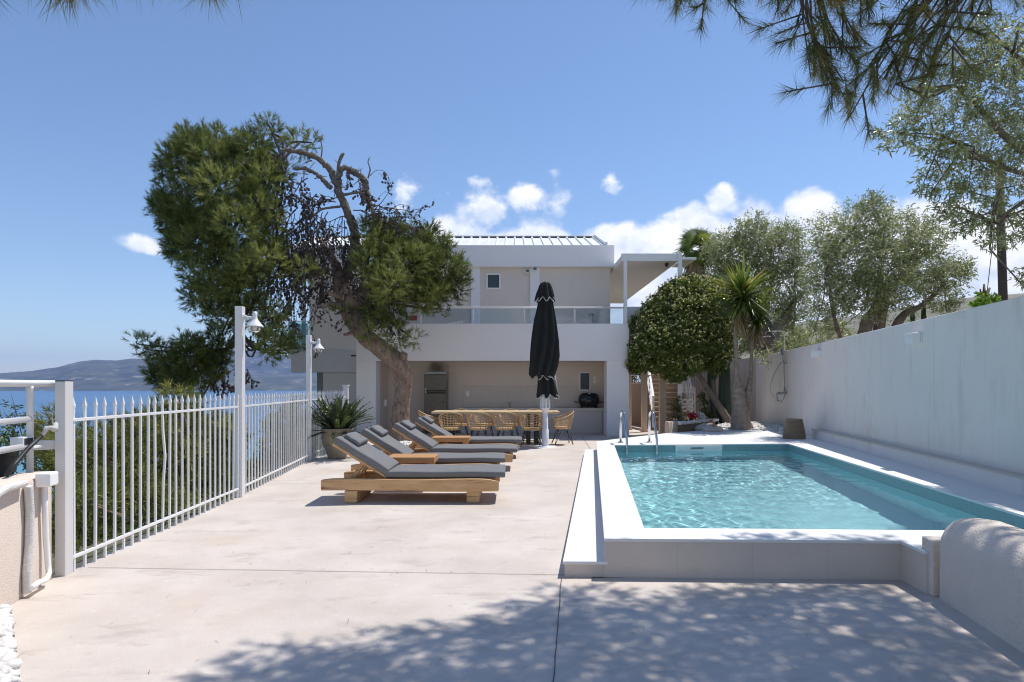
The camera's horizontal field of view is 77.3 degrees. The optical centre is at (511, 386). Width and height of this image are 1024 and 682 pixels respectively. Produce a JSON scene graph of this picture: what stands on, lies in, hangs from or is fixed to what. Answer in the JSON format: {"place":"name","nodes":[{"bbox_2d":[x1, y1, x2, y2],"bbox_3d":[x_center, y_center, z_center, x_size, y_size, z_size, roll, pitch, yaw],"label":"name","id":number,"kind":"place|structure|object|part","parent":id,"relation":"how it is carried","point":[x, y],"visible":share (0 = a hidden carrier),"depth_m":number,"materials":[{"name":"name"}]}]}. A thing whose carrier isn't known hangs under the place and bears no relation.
{"place":"outdoors","nodes":[
{"label":"outdoors","id":0,"kind":"place"},
{"bbox_2d":[0,359,316,390],"bbox_3d":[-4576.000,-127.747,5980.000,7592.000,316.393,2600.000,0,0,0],"label":"hills","id":1,"kind":"structure","parent":0,"point":[108,375],"depth_m":5268.84,"materials":[{"name":"stone"}]},
{"bbox_2d":[52,460,298,578],"bbox_3d":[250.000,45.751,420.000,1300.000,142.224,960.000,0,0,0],"label":"ground","id":2,"kind":"structure","parent":0,"point":[79,560],"depth_m":7.04,"materials":[{"name":"soil"}]},
{"bbox_2d":[0,604,22,681],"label":"gravel","id":3,"kind":"structure","parent":2,"relation":"on","point":[10,663],"depth_m":3.47,"materials":[{"name":"white gravel"}]},
{"bbox_2d":[0,394,42,472],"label":"coastal bush","id":4,"kind":"object","parent":2,"relation":"on","point":[3,435],"visible":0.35,"depth_m":12.87,"materials":[{"name":"green plant"}]},
{"bbox_2d":[0,471,51,605],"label":"wall","id":5,"kind":"structure","parent":2,"relation":"on","point":[12,521],"depth_m":4.34,"materials":[{"name":"beige paint"}]},
{"bbox_2d":[0,480,28,496],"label":"drain conduit","id":6,"kind":"object","parent":5,"relation":"attached to","point":[5,488],"visible":1,"depth_m":4.18,"materials":[{"name":"white plastic"}]},
{"bbox_2d":[0,380,54,471],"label":"tube railing","id":7,"kind":"object","parent":5,"relation":"on","point":[28,419],"visible":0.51,"depth_m":4.84,"materials":[{"name":"white metal"}]},
{"bbox_2d":[0,451,19,477],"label":"flower trough","id":8,"kind":"object","parent":7,"relation":"attached to","point":[7,460],"visible":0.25,"depth_m":4.85,"materials":[{"name":"black plastic"}]},
{"bbox_2d":[2,436,42,448],"bbox_3d":[-3.657,0.417,4.780,0.240,0.088,0.100,0,0,0],"label":"spot lamp","id":9,"kind":"object","parent":7,"relation":"attached to","point":[26,441],"visible":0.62,"depth_m":4.73,"materials":[{"name":"white plastic"}]},
{"bbox_2d":[22,485,34,593],"bbox_3d":[-3.345,1.050,4.428,0.058,0.736,0.092,0,0,-14],"label":"drain conduit","id":10,"kind":"object","parent":5,"relation":"attached to","point":[28,536],"visible":1,"depth_m":4.41,"materials":[{"name":"white plastic"}]},
{"bbox_2d":[29,487,51,590],"bbox_3d":[-3.351,1.058,4.553,0.061,0.703,0.323,0,0,-20],"label":"drain conduit","id":11,"kind":"object","parent":5,"relation":"attached to","point":[47,556],"visible":0.93,"depth_m":4.66,"materials":[{"name":"white plastic"}]},
{"bbox_2d":[35,471,57,486],"bbox_3d":[-3.380,0.670,4.652,0.100,0.100,0.144,0,0,-14],"label":"junction box","id":12,"kind":"object","parent":5,"relation":"attached to","point":[46,479],"visible":1,"depth_m":4.59,"materials":[{"name":"white plastic"}]},
{"bbox_2d":[20,400,112,554],"bbox_3d":[-6.279,1.331,8.924,1.207,2.270,6.867,0,0,-37],"label":"shrub pine","id":13,"kind":"object","parent":2,"relation":"on","point":[47,459],"visible":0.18,"depth_m":8.89,"materials":[{"name":"green plant"}]},
{"bbox_2d":[52,405,197,533],"bbox_3d":[-5.103,1.393,8.563,1.777,2.297,2.809,0,0,-29],"label":"shrub pine","id":14,"kind":"object","parent":2,"relation":"on","point":[109,448],"visible":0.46,"depth_m":8.44,"materials":[{"name":"green plant"}]},
{"bbox_2d":[52,464,259,543],"bbox_3d":[-4.540,1.839,8.807,1.592,1.786,4.714,0,0,0],"label":"shrub pine","id":15,"kind":"object","parent":2,"relation":"on","point":[79,516],"visible":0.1,"depth_m":7.15,"materials":[{"name":"green plant"}]},
{"bbox_2d":[125,378,256,507],"bbox_3d":[-5.418,1.278,10.901,2.182,2.950,3.543,0,0,0],"label":"shrub pine","id":16,"kind":"object","parent":2,"relation":"on","point":[190,393],"visible":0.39,"depth_m":10.25,"materials":[{"name":"green plant"}]},
{"bbox_2d":[246,451,270,477],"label":"shrub pine","id":17,"kind":"object","parent":2,"relation":"on","point":[253,467],"visible":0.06,"depth_m":12.90,"materials":[{"name":"green plant"}]},
{"bbox_2d":[250,396,324,468],"bbox_3d":[-5.617,1.521,16.727,2.321,2.788,4.514,0,0,-12],"label":"shrub pine","id":18,"kind":"object","parent":2,"relation":"on","point":[284,436],"visible":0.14,"depth_m":16.10,"materials":[{"name":"green plant"}]},
{"bbox_2d":[119,111,475,440],"bbox_3d":[-5.375,-2.796,16.195,8.952,8.638,3.783,0,0,0],"label":"leaning pine","id":19,"kind":"object","parent":2,"relation":"on","point":[233,273],"visible":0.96,"depth_m":15.86,"materials":[{"name":"green plant"}]},
{"bbox_2d":[288,234,695,446],"bbox_3d":[-1.125,-0.277,23.790,13.170,10.454,9.820,0,0,0],"label":"villa","id":20,"kind":"object","parent":2,"relation":"on","point":[481,355],"visible":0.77,"depth_m":20.42,"materials":[{"name":"white paint"}]},
{"bbox_2d":[447,321,463,323],"bbox_3d":[-1.648,-1.587,19.700,1.509,0.833,0.550,0,0,0],"label":"balcony lounger","id":21,"kind":"object","parent":20,"relation":"on","point":[460,322],"visible":0.12,"depth_m":19.43,"materials":[{"name":"white paint"}]},
{"bbox_2d":[486,273,500,288],"bbox_3d":[-0.594,-3.378,20.480,0.453,0.504,0.040,0,0,0],"label":"window","id":22,"kind":"structure","parent":20,"relation":"in","point":[493,280],"depth_m":20.47,"materials":[{"name":"white plastic"}]},
{"bbox_2d":[579,372,589,390],"bbox_3d":[2.353,-0.181,20.678,0.362,0.603,0.024,0,0,0],"label":"serving window","id":23,"kind":"structure","parent":20,"relation":"in","point":[584,377],"depth_m":20.67,"materials":[{"name":"white plastic"}]},
{"bbox_2d":[574,393,603,407],"bbox_3d":[2.436,0.427,20.272,0.922,0.497,0.546,0,0,0],"label":"barbecue grill","id":24,"kind":"object","parent":20,"relation":"on","point":[588,399],"visible":1,"depth_m":20.12,"materials":[{"name":"black metal"}]},
{"bbox_2d":[0,0,1023,153],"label":"overhanging pine","id":25,"kind":"object","parent":2,"relation":"on","point":[820,53],"visible":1,"depth_m":3.83,"materials":[{"name":"green plant"}]},
{"bbox_2d":[672,225,717,277],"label":"fan palm","id":26,"kind":"object","parent":2,"relation":"on","point":[689,242],"visible":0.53,"depth_m":29.62,"materials":[{"name":"green plant"}]},
{"bbox_2d":[695,207,820,364],"bbox_3d":[9.270,-3.515,23.958,4.889,6.073,3.540,0,0,0],"label":"olive tree","id":27,"kind":"object","parent":2,"relation":"on","point":[739,242],"visible":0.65,"depth_m":23.39,"materials":[{"name":"green plant"}]},
{"bbox_2d":[730,296,1023,515],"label":"garden wall","id":28,"kind":"structure","parent":2,"relation":"on","point":[945,396],"depth_m":9.28,"materials":[{"name":"paint"}]},
{"bbox_2d":[760,331,786,401],"bbox_3d":[7.125,-0.554,17.340,0.855,1.949,0.288,0,0,-8],"label":"outdoor shower","id":29,"kind":"object","parent":28,"relation":"attached to","point":[782,352],"visible":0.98,"depth_m":17.39,"materials":[{"name":"silver metal"}]},
{"bbox_2d":[811,350,820,357],"bbox_3d":[6.850,-0.740,14.413,0.144,0.155,0.260,0,0,10],"label":"wall light","id":30,"kind":"object","parent":28,"relation":"attached to","point":[815,353],"visible":1,"depth_m":14.29,"materials":[{"name":"white plastic"}]},
{"bbox_2d":[904,332,921,343],"bbox_3d":[5.944,-0.720,9.483,0.144,0.155,0.260,0,0,10],"label":"wall light","id":31,"kind":"object","parent":28,"relation":"attached to","point":[912,338],"visible":1,"depth_m":9.37,"materials":[{"name":"white plastic"}]},
{"bbox_2d":[967,284,1001,307],"bbox_3d":[6.390,-1.191,8.653,0.396,0.408,0.905,0,0,36],"label":"vine","id":32,"kind":"object","parent":28,"relation":"on","point":[983,297],"visible":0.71,"depth_m":8.53,"materials":[{"name":"green plant"}]},
{"bbox_2d":[793,185,978,341],"bbox_3d":[8.856,-2.576,15.494,4.328,4.414,2.990,0,0,-25],"label":"olive tree","id":33,"kind":"object","parent":2,"relation":"on","point":[874,276],"visible":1,"depth_m":15.06,"materials":[{"name":"green plant"}]},
{"bbox_2d":[910,306,914,320],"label":"cypress","id":34,"kind":"object","parent":2,"relation":"on","point":[912,318],"visible":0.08,"depth_m":59.87,"materials":[{"name":"green plant"}]},
{"bbox_2d":[921,306,926,318],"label":"cypress","id":35,"kind":"object","parent":2,"relation":"on","point":[923,314],"visible":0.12,"depth_m":59.89,"materials":[{"name":"green plant"}]},
{"bbox_2d":[865,0,1023,290],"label":"olive tree","id":36,"kind":"object","parent":2,"relation":"on","point":[993,125],"visible":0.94,"depth_m":7.92,"materials":[{"name":"green plant"}]},
{"bbox_2d":[987,161,1007,300],"bbox_3d":[15.492,-3.433,20.396,0.439,7.340,1.156,0,0,22],"label":"utility pole","id":37,"kind":"object","parent":2,"relation":"on","point":[1002,282],"visible":0.39,"depth_m":19.91,"materials":[{"name":"brown wood"}]},
{"bbox_2d":[145,350,316,374],"bbox_3d":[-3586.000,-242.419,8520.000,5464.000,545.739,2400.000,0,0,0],"label":"hills","id":38,"kind":"structure","parent":0,"point":[284,365],"depth_m":8022.52,"materials":[{"name":"stone"}]},
{"bbox_2d":[0,391,620,577],"bbox_3d":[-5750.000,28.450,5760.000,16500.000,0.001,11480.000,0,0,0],"label":"sea","id":39,"kind":"structure","parent":0,"point":[44,398],"depth_m":1164.73,"materials":[{"name":"liquid"}]},
{"bbox_2d":[399,441,411,446],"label":"gravel","id":40,"kind":"structure","parent":0,"point":[406,443],"depth_m":15.81,"materials":[{"name":"white gravel"}]},
{"bbox_2d":[70,511,933,678],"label":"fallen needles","id":41,"kind":"object","parent":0,"point":[533,591],"visible":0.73,"depth_m":3.87,"materials":[{"name":"brown plant"}]},
{"bbox_2d":[0,0,1023,381],"label":"sky","id":42,"kind":"structure","parent":0,"point":[517,117],"materials":[{"name":"blue"}]},
{"bbox_2d":[11,425,1023,681],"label":"terrace","id":43,"kind":"structure","parent":0,"point":[287,601],"depth_m":4.15,"materials":[{"name":"concrete"}]},
{"bbox_2d":[55,380,349,576],"bbox_3d":[-3.836,0.740,10.740,0.193,1.580,11.713,0,0,-4],"label":"picket fence","id":44,"kind":"object","parent":43,"relation":"on","point":[66,555],"visible":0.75,"depth_m":6.27,"materials":[{"name":"white metal"}]},
{"bbox_2d":[4,422,58,476],"bbox_3d":[-3.470,0.443,4.629,0.081,0.357,0.475,0,0,8],"label":"handrail","id":45,"kind":"object","parent":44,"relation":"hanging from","point":[25,451],"visible":1,"depth_m":4.62,"materials":[{"name":"metal"}]},
{"bbox_2d":[235,306,263,496],"bbox_3d":[-3.457,0.195,8.427,0.365,2.510,0.224,0,0,0],"label":"lamp post","id":46,"kind":"object","parent":43,"relation":"on","point":[254,323],"visible":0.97,"depth_m":8.40,"materials":[{"name":"white metal"}]},
{"bbox_2d":[306,335,323,460],"bbox_3d":[-3.841,0.220,12.500,0.355,2.460,0.224,0,0,0],"label":"lamp post","id":47,"kind":"object","parent":43,"relation":"on","point":[310,342],"visible":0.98,"depth_m":12.48,"materials":[{"name":"white metal"}]},
{"bbox_2d":[321,428,352,458],"bbox_3d":[-3.549,1.143,12.985,0.630,0.615,0.630,0,0,0],"label":"terracotta pot","id":48,"kind":"object","parent":43,"relation":"on","point":[332,452],"visible":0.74,"depth_m":12.76,"materials":[{"name":"beige ceramic"}]},
{"bbox_2d":[294,394,374,443],"bbox_3d":[-3.569,0.626,12.980,1.710,0.956,1.614,0,0,0],"label":"agave","id":49,"kind":"object","parent":48,"relation":"in","point":[334,416],"visible":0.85,"depth_m":12.80,"materials":[{"name":"green plant"}]},
{"bbox_2d":[321,432,505,502],"bbox_3d":[-1.230,1.020,8.365,2.290,0.858,0.860,0,0,0],"label":"sun lounger","id":50,"kind":"object","parent":43,"relation":"on","point":[386,472],"visible":1,"depth_m":8.00,"materials":[{"name":"grey wood"}]},
{"bbox_2d":[390,454,437,464],"bbox_3d":[-1.415,1.215,9.150,0.670,0.470,0.500,0,0,0],"label":"side table","id":51,"kind":"object","parent":43,"relation":"on","point":[419,458],"visible":0.41,"depth_m":8.90,"materials":[{"name":"brown wood"}]},
{"bbox_2d":[351,425,504,470],"bbox_3d":[-1.250,1.020,9.918,2.290,0.858,0.860,0,0,-1],"label":"sun lounger","id":52,"kind":"object","parent":43,"relation":"on","point":[381,438],"visible":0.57,"depth_m":9.59,"materials":[{"name":"grey fabric"}]},
{"bbox_2d":[418,410,438,434],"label":"rattan chair","id":53,"kind":"object","parent":43,"relation":"on","point":[436,422],"visible":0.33,"depth_m":16.29,"materials":[{"name":"beige wicker"}]},
{"bbox_2d":[424,372,447,431],"bbox_3d":[-2.405,0.470,20.335,0.710,1.900,0.651,0,0,0],"label":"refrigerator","id":54,"kind":"object","parent":43,"relation":"on","point":[435,390],"visible":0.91,"depth_m":20.05,"materials":[{"name":"metal"}]},
{"bbox_3d":[-2.405,0.775,20.059,0.700,1.230,0.093,0,0,0],"label":"door","id":55,"kind":"part","parent":54,"relation":"part of","materials":[{"name":"metal"}]},
{"bbox_3d":[-2.405,-0.130,20.059,0.700,0.520,0.093,0,0,0],"label":"door","id":56,"kind":"part","parent":54,"relation":"part of","materials":[{"name":"metal"}]},
{"bbox_2d":[438,412,463,435],"bbox_3d":[-1.498,1.023,15.690,0.628,0.844,0.538,0,0,-3],"label":"rattan chair","id":57,"kind":"object","parent":43,"relation":"on","point":[450,425],"visible":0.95,"depth_m":15.52,"materials":[{"name":"beige wicker"}]},
{"bbox_2d":[432,436,470,443],"bbox_3d":[-1.195,1.215,12.630,0.730,0.470,0.500,0,0,0],"label":"side table","id":58,"kind":"object","parent":43,"relation":"on","point":[463,439],"visible":0.51,"depth_m":12.38,"materials":[{"name":"brown wood"}]},
{"bbox_2d":[389,420,516,461],"bbox_3d":[-1.051,1.020,11.426,2.290,0.858,0.860,0,0,1],"label":"sun lounger","id":59,"kind":"object","parent":43,"relation":"on","point":[407,429],"visible":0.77,"depth_m":11.10,"materials":[{"name":"grey fabric"}]},
{"bbox_2d":[455,409,471,435],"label":"rattan chair","id":60,"kind":"object","parent":43,"relation":"on","point":[465,424],"visible":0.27,"depth_m":17.48,"materials":[{"name":"beige wicker"}]},
{"bbox_2d":[409,415,521,450],"bbox_3d":[-0.939,1.020,13.303,2.290,0.858,0.860,0,0,-1],"label":"sun lounger","id":61,"kind":"object","parent":43,"relation":"on","point":[425,422],"visible":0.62,"depth_m":12.96,"materials":[{"name":"grey fabric"}]},
{"bbox_2d":[466,412,491,435],"bbox_3d":[-0.816,1.023,15.670,0.628,0.844,0.538,0,0,2],"label":"rattan chair","id":62,"kind":"object","parent":43,"relation":"on","point":[483,428],"visible":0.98,"depth_m":15.51,"materials":[{"name":"beige wicker"}]},
{"bbox_2d":[473,409,495,435],"bbox_3d":[-0.729,1.023,17.370,0.628,0.844,0.538,0,0,2],"label":"rattan chair","id":63,"kind":"object","parent":43,"relation":"on","point":[491,425],"visible":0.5,"depth_m":17.43,"materials":[{"name":"beige wicker"}]},
{"bbox_2d":[431,410,559,443],"bbox_3d":[-0.410,1.035,16.510,3.220,0.830,0.980,0,0,0],"label":"dining table","id":64,"kind":"object","parent":43,"relation":"on","point":[528,436],"visible":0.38,"depth_m":16.15,"materials":[{"name":"brown wood"}]},
{"bbox_2d":[492,412,517,435],"bbox_3d":[-0.169,1.023,15.670,0.628,0.844,0.538,0,0,-3],"label":"rattan chair","id":65,"kind":"object","parent":43,"relation":"on","point":[505,425],"visible":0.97,"depth_m":15.51,"materials":[{"name":"beige wicker"}]},
{"bbox_2d":[499,409,520,435],"bbox_3d":[-0.040,1.023,17.360,0.628,0.844,0.538,0,0,0],"label":"rattan chair","id":66,"kind":"object","parent":43,"relation":"on","point":[517,424],"visible":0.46,"depth_m":17.38,"materials":[{"name":"beige wicker"}]},
{"bbox_2d":[518,412,542,446],"bbox_3d":[0.466,1.023,15.590,0.628,0.844,0.538,0,0,7],"label":"rattan chair","id":67,"kind":"object","parent":43,"relation":"on","point":[533,428],"visible":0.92,"depth_m":15.42,"materials":[{"name":"beige wicker"}]},
{"bbox_2d":[523,409,541,438],"bbox_3d":[0.598,1.023,17.360,0.628,0.844,0.538,0,0,-3],"label":"rattan chair","id":68,"kind":"object","parent":43,"relation":"on","point":[533,421],"visible":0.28,"depth_m":17.50,"materials":[{"name":"beige wicker"}]},
{"bbox_2d":[529,281,559,447],"bbox_3d":[0.776,-0.547,15.493,0.747,3.995,0.634,0,0,0],"label":"parasol","id":69,"kind":"object","parent":43,"relation":"on","point":[544,355],"visible":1,"depth_m":15.35,"materials":[{"name":"black fabric"}]},
{"bbox_2d":[551,411,573,444],"bbox_3d":[1.300,1.023,16.154,0.538,0.844,0.628,0,0,-7],"label":"rattan chair","id":70,"kind":"object","parent":43,"relation":"on","point":[562,426],"visible":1,"depth_m":15.99,"materials":[{"name":"beige wicker"}]},
{"bbox_2d":[632,382,640,424],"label":"court wall","id":71,"kind":"structure","parent":43,"relation":"on","point":[636,403],"depth_m":24.30,"materials":[{"name":"brown wood"}]},
{"bbox_2d":[632,373,640,381],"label":"court bush","id":72,"kind":"object","parent":43,"relation":"on","point":[634,378],"visible":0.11,"depth_m":25.94,"materials":[{"name":"green plant"}]},
{"bbox_2d":[629,374,649,429],"bbox_3d":[4.222,-0.049,21.406,0.886,2.998,0.234,0,0,37],"label":"pergola post","id":73,"kind":"object","parent":43,"relation":"on","point":[630,401],"visible":0.38,"depth_m":21.54,"materials":[{"name":"brown wood"}]},
{"bbox_2d":[640,371,647,431],"bbox_3d":[4.257,-0.013,20.600,0.210,2.926,0.210,0,0,0],"label":"pergola post","id":74,"kind":"object","parent":43,"relation":"on","point":[643,402],"visible":0.66,"depth_m":20.52,"materials":[{"name":"brown wood"}]},
{"bbox_2d":[658,374,665,433],"bbox_3d":[4.676,-0.071,19.900,0.230,3.042,0.230,0,0,0],"label":"pergola post","id":75,"kind":"object","parent":43,"relation":"on","point":[662,401],"visible":0.49,"depth_m":19.80,"materials":[{"name":"brown wood"}]},
{"bbox_2d":[647,370,688,429],"bbox_3d":[5.587,0.325,23.188,1.150,2.250,3.810,0,0,7],"label":"slatted fence","id":76,"kind":"object","parent":43,"relation":"on","point":[671,390],"visible":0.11,"depth_m":23.03,"materials":[{"name":"brown wood"}]},
{"bbox_2d":[647,371,654,426],"bbox_3d":[4.954,-0.275,23.243,0.070,3.250,3.967,0,0,7],"label":"parasol","id":77,"kind":"object","parent":76,"relation":"attached to","point":[651,394],"visible":0.44,"depth_m":21.87,"materials":[{"name":"white fabric"}]},
{"bbox_2d":[682,376,692,415],"bbox_3d":[6.227,-0.286,23.037,0.141,2.872,3.449,0,0,8],"label":"stair railing","id":78,"kind":"object","parent":76,"relation":"attached to","point":[688,380],"visible":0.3,"depth_m":22.21,"materials":[{"name":"white paint"}]},
{"bbox_2d":[622,272,740,422],"bbox_3d":[5.106,-1.123,18.913,3.725,4.757,3.520,0,0,0],"label":"round shrub","id":79,"kind":"object","parent":43,"relation":"on","point":[679,335],"visible":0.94,"depth_m":18.16,"materials":[{"name":"green plant"}]},
{"bbox_2d":[665,421,712,432],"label":"planter kerb","id":80,"kind":"structure","parent":43,"relation":"on","point":[670,426],"depth_m":16.43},
{"bbox_2d":[664,418,714,432],"bbox_3d":[5.183,1.225,18.648,1.391,0.450,4.791,0,0,18],"label":"planting bed","id":81,"kind":"object","parent":43,"relation":"on","point":[686,428],"visible":0.18,"depth_m":17.02,"materials":[{"name":"stone"}]},
{"bbox_2d":[667,395,687,420],"bbox_3d":[4.799,0.699,18.597,0.669,1.001,0.813,0,0,0],"label":"yellow shrub","id":82,"kind":"object","parent":81,"relation":"on","point":[678,408],"visible":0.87,"depth_m":18.59,"materials":[{"name":"green plant"}]},
{"bbox_2d":[682,387,695,416],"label":"garden gate","id":83,"kind":"structure","parent":81,"relation":"on","point":[694,400],"depth_m":20.59,"materials":[{"name":"white paint"}]},
{"bbox_2d":[687,412,697,420],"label":"red geranium","id":84,"kind":"object","parent":81,"relation":"on","point":[692,416],"visible":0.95,"depth_m":17.77,"materials":[{"name":"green plant"}]},
{"bbox_2d":[677,418,718,424],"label":"gravel","id":85,"kind":"structure","parent":81,"relation":"on","point":[694,421],"depth_m":17.25,"materials":[{"name":"white gravel"}]},
{"bbox_2d":[696,411,705,419],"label":"white geranium","id":86,"kind":"object","parent":81,"relation":"on","point":[700,416],"visible":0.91,"depth_m":17.77,"materials":[{"name":"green plant"}]},
{"bbox_2d":[696,392,715,418],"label":"climbing plant","id":87,"kind":"object","parent":81,"relation":"on","point":[706,411],"visible":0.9,"depth_m":18.98,"materials":[{"name":"green plant"}]},
{"bbox_2d":[715,421,783,430],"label":"gravel","id":88,"kind":"structure","parent":81,"relation":"on","point":[764,426],"depth_m":17.56,"materials":[{"name":"white gravel"}]},
{"bbox_2d":[707,364,718,423],"bbox_3d":[6.001,0.160,19.100,0.317,2.039,0.245,0,0,0],"label":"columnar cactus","id":89,"kind":"object","parent":88,"relation":"on","point":[712,406],"visible":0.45,"depth_m":19.02,"materials":[{"name":"green plant"}]},
{"bbox_2d":[718,367,723,423],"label":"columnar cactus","id":90,"kind":"object","parent":88,"relation":"on","point":[720,392],"visible":0.48,"depth_m":19.03,"materials":[{"name":"green plant"}]},
{"bbox_2d":[721,348,731,416],"bbox_3d":[6.392,-0.014,19.100,0.319,2.391,0.311,0,0,0],"label":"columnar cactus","id":91,"kind":"object","parent":88,"relation":"on","point":[727,391],"visible":0.37,"depth_m":18.98,"materials":[{"name":"plant"}]},
{"bbox_2d":[703,252,783,429],"bbox_3d":[6.392,-1.207,17.329,2.668,4.996,2.482,0,0,0],"label":"yucca","id":92,"kind":"object","parent":88,"relation":"on","point":[743,298],"visible":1,"depth_m":17.14,"materials":[{"name":"green plant"}]},
{"bbox_2d":[682,370,718,415],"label":"fluted wall","id":93,"kind":"structure","parent":43,"relation":"on","point":[696,383],"depth_m":24.86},
{"bbox_2d":[563,428,1023,593],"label":"swimming pool","id":94,"kind":"structure","parent":43,"relation":"in","point":[609,535],"depth_m":5.04,"materials":[{"name":"white concrete"}]},
{"bbox_2d":[618,410,627,451],"bbox_3d":[2.242,1.333,12.914,0.110,1.734,0.688,0,0,0],"label":"pool handrail","id":95,"kind":"object","parent":94,"relation":"attached to","point":[624,420],"visible":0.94,"depth_m":12.76,"materials":[{"name":"silver metal"}]},
{"bbox_2d":[647,410,657,451],"bbox_3d":[2.848,1.333,12.975,0.110,1.734,0.688,0,0,0],"label":"pool handrail","id":96,"kind":"object","parent":94,"relation":"attached to","point":[649,427],"visible":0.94,"depth_m":13.06,"materials":[{"name":"silver metal"}]},
{"bbox_2d":[694,423,710,430],"bbox_3d":[5.071,1.114,16.977,0.429,0.292,0.409,0,0,0],"label":"boulder","id":97,"kind":"object","parent":94,"relation":"on","point":[699,427],"visible":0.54,"depth_m":16.91,"materials":[{"name":"grey stone"}]},
{"bbox_2d":[702,427,722,431],"bbox_3d":[5.138,1.113,16.377,0.535,0.192,0.262,0,0,0],"label":"boulder","id":98,"kind":"object","parent":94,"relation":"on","point":[712,429],"visible":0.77,"depth_m":16.30,"materials":[{"name":"grey stone"}]},
{"bbox_2d":[782,418,805,438],"bbox_3d":[6.272,0.929,14.227,0.489,0.443,0.489,0,0,0],"label":"wicker basket","id":99,"kind":"object","parent":94,"relation":"on","point":[794,428],"visible":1,"depth_m":14.06,"materials":[{"name":"grey wicker"}]},
{"bbox_2d":[617,450,990,529],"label":"water","id":100,"kind":"structure","parent":94,"relation":"in","point":[767,489],"depth_m":7.56,"materials":[{"name":"blue liquid"}]},
{"bbox_2d":[753,312,856,369],"bbox_3d":[8.966,-0.489,19.659,3.553,3.893,1.504,0,0,0],"label":"backdrop bush","id":101,"kind":"object","parent":43,"relation":"on","point":[795,338],"visible":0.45,"depth_m":19.56,"materials":[{"name":"green plant"}]},
{"bbox_2d":[922,518,1023,652],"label":"curved wall","id":102,"kind":"structure","parent":43,"relation":"on","point":[976,570],"depth_m":3.92,"materials":[{"name":"white paint"}]},
{"bbox_2d":[732,293,1023,358],"bbox_3d":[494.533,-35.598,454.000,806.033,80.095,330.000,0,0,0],"label":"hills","id":103,"kind":"structure","parent":0,"point":[856,323],"depth_m":418.42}
]}

